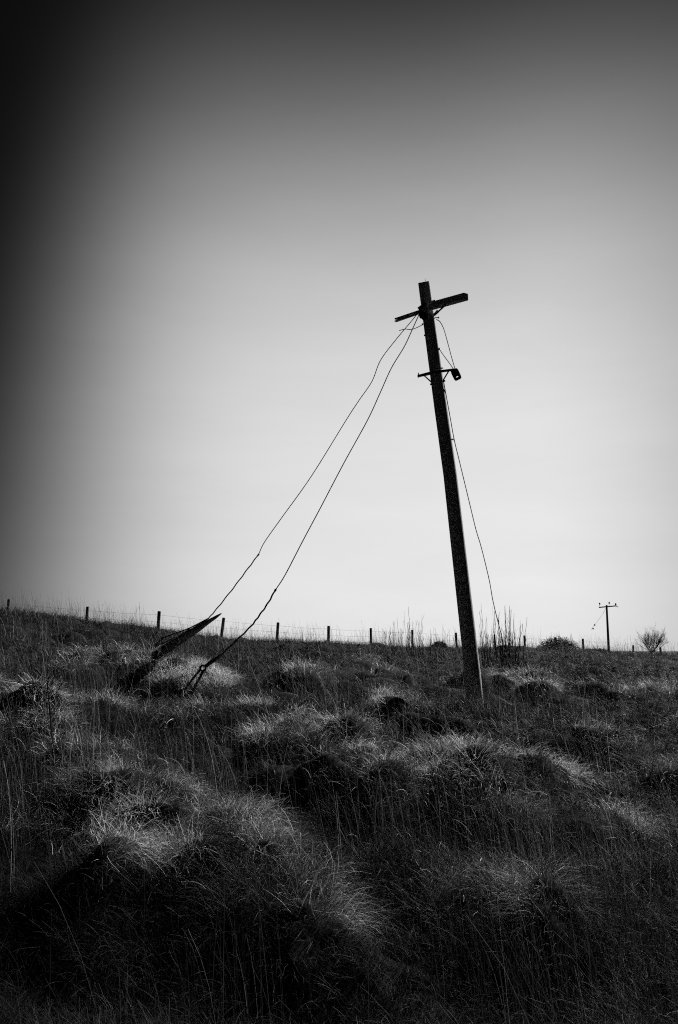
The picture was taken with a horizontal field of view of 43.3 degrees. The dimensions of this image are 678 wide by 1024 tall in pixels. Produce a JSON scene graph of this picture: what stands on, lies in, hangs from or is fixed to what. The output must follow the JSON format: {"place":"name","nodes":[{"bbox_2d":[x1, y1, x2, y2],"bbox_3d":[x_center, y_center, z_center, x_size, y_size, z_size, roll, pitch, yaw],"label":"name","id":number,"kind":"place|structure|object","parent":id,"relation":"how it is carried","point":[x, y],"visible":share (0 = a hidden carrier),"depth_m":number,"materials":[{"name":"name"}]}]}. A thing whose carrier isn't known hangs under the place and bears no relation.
{"place":"outdoors","nodes":[
{"label":"outdoors","id":0,"kind":"place"},
{"bbox_2d":[0,588,677,1023],"bbox_3d":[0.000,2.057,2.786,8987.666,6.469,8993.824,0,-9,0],"label":"ground","id":1,"kind":"structure","parent":0,"point":[314,767],"depth_m":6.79,"materials":[{"name":"black plant"}]},
{"bbox_2d":[34,668,63,765],"bbox_3d":[-2.499,1.790,7.347,0.279,0.882,0.139,0,-9,0],"label":"dead thistle","id":2,"kind":"object","parent":1,"relation":"on","point":[49,713],"visible":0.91,"depth_m":7.36,"materials":[{"name":"black plant"}]},
{"bbox_2d":[121,602,164,651],"bbox_3d":[-4.315,2.692,18.792,1.058,1.389,0.834,0,-9,0],"label":"weed clump","id":3,"kind":"object","parent":1,"relation":"on","point":[141,634],"visible":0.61,"depth_m":18.64,"materials":[{"name":"black plant"}]},
{"bbox_2d":[151,613,221,659],"bbox_3d":[-2.525,2.070,14.106,1.663,0.749,0.152,-7,-12,39],"label":"broken timber","id":4,"kind":"object","parent":1,"relation":"on","point":[190,633],"visible":0.99,"depth_m":14.12,"materials":[{"name":"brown wood"}]},
{"bbox_2d":[7,599,662,653],"bbox_3d":[5.349,5.984,39.686,51.528,2.628,0.200,8,-12,-39],"label":"fence","id":5,"kind":"object","parent":1,"relation":"on","point":[223,622],"visible":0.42,"depth_m":33.33,"materials":[{"name":"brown wood"}]},
{"bbox_2d":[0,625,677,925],"bbox_3d":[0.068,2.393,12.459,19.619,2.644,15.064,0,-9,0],"label":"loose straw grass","id":6,"kind":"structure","parent":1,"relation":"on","point":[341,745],"depth_m":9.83,"materials":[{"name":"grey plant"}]},
{"bbox_2d":[381,607,423,657],"bbox_3d":[1.922,3.677,25.722,1.295,1.663,0.865,0,-9,0],"label":"weed clump","id":7,"kind":"object","parent":1,"relation":"on","point":[407,639],"visible":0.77,"depth_m":25.75,"materials":[{"name":"black plant"}]},
{"bbox_2d":[395,280,483,712],"bbox_3d":[1.706,-0.084,13.754,0.483,8.264,2.135,5,-11,-29],"label":"utility pole","id":8,"kind":"object","parent":1,"relation":"on","point":[428,306],"visible":0.95,"depth_m":13.66,"materials":[{"name":"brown wood"}]},
{"bbox_2d":[155,313,417,646],"bbox_3d":[-0.851,-0.542,14.750,4.546,5.686,0.438,-1,-9,8],"label":"stay wire","id":9,"kind":"object","parent":8,"relation":"attached to","point":[159,641],"visible":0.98,"depth_m":14.59,"materials":[{"name":"metal"}]},
{"bbox_2d":[181,315,418,695],"bbox_3d":[-0.418,-0.379,13.406,3.928,6.403,0.182,3,-10,-20],"label":"stay wire","id":10,"kind":"object","parent":8,"relation":"attached to","point":[211,661],"visible":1,"depth_m":12.77,"materials":[{"name":"metal"}]},
{"bbox_2d":[436,319,454,367],"bbox_3d":[1.802,-2.812,14.258,0.064,1.073,0.600,4,-10,-22],"label":"loose wire","id":11,"kind":"object","parent":8,"relation":"attached to","point":[447,342],"visible":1,"depth_m":14.25,"materials":[{"name":"black metal"}]},
{"bbox_2d":[443,380,504,647],"bbox_3d":[2.330,0.124,14.757,0.062,4.392,2.238,-6,-11,33],"label":"loose wire","id":12,"kind":"object","parent":8,"relation":"hanging from","point":[472,514],"visible":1,"depth_m":14.76,"materials":[{"name":"black metal"}]},
{"bbox_2d":[428,626,460,656],"bbox_3d":[3.295,4.089,26.708,1.067,1.137,0.833,0,-9,0],"label":"weed clump","id":13,"kind":"object","parent":1,"relation":"on","point":[443,644],"visible":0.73,"depth_m":26.56,"materials":[{"name":"black plant"}]},
{"bbox_2d":[479,606,526,671],"bbox_3d":[4.217,3.230,21.770,1.290,1.791,0.868,0,-9,0],"label":"weed clump","id":14,"kind":"object","parent":1,"relation":"on","point":[504,657],"visible":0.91,"depth_m":21.63,"materials":[{"name":"black plant"}]},
{"bbox_2d":[537,634,579,650],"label":"bush","id":15,"kind":"object","parent":1,"relation":"on","point":[553,640],"visible":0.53,"depth_m":42.71,"materials":[{"name":"black plant"}]},
{"bbox_2d":[599,602,617,647],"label":"utility pole","id":16,"kind":"object","parent":1,"relation":"on","point":[607,622],"visible":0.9,"depth_m":85.30,"materials":[{"name":"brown wood"}]},
{"bbox_2d":[633,626,668,652],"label":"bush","id":17,"kind":"object","parent":1,"relation":"on","point":[651,642],"visible":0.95,"depth_m":65.02,"materials":[{"name":"black plant"}]},
{"bbox_2d":[0,0,677,650],"label":"sky","id":18,"kind":"structure","parent":0,"point":[219,218],"materials":[{"name":"grey"}]}
]}

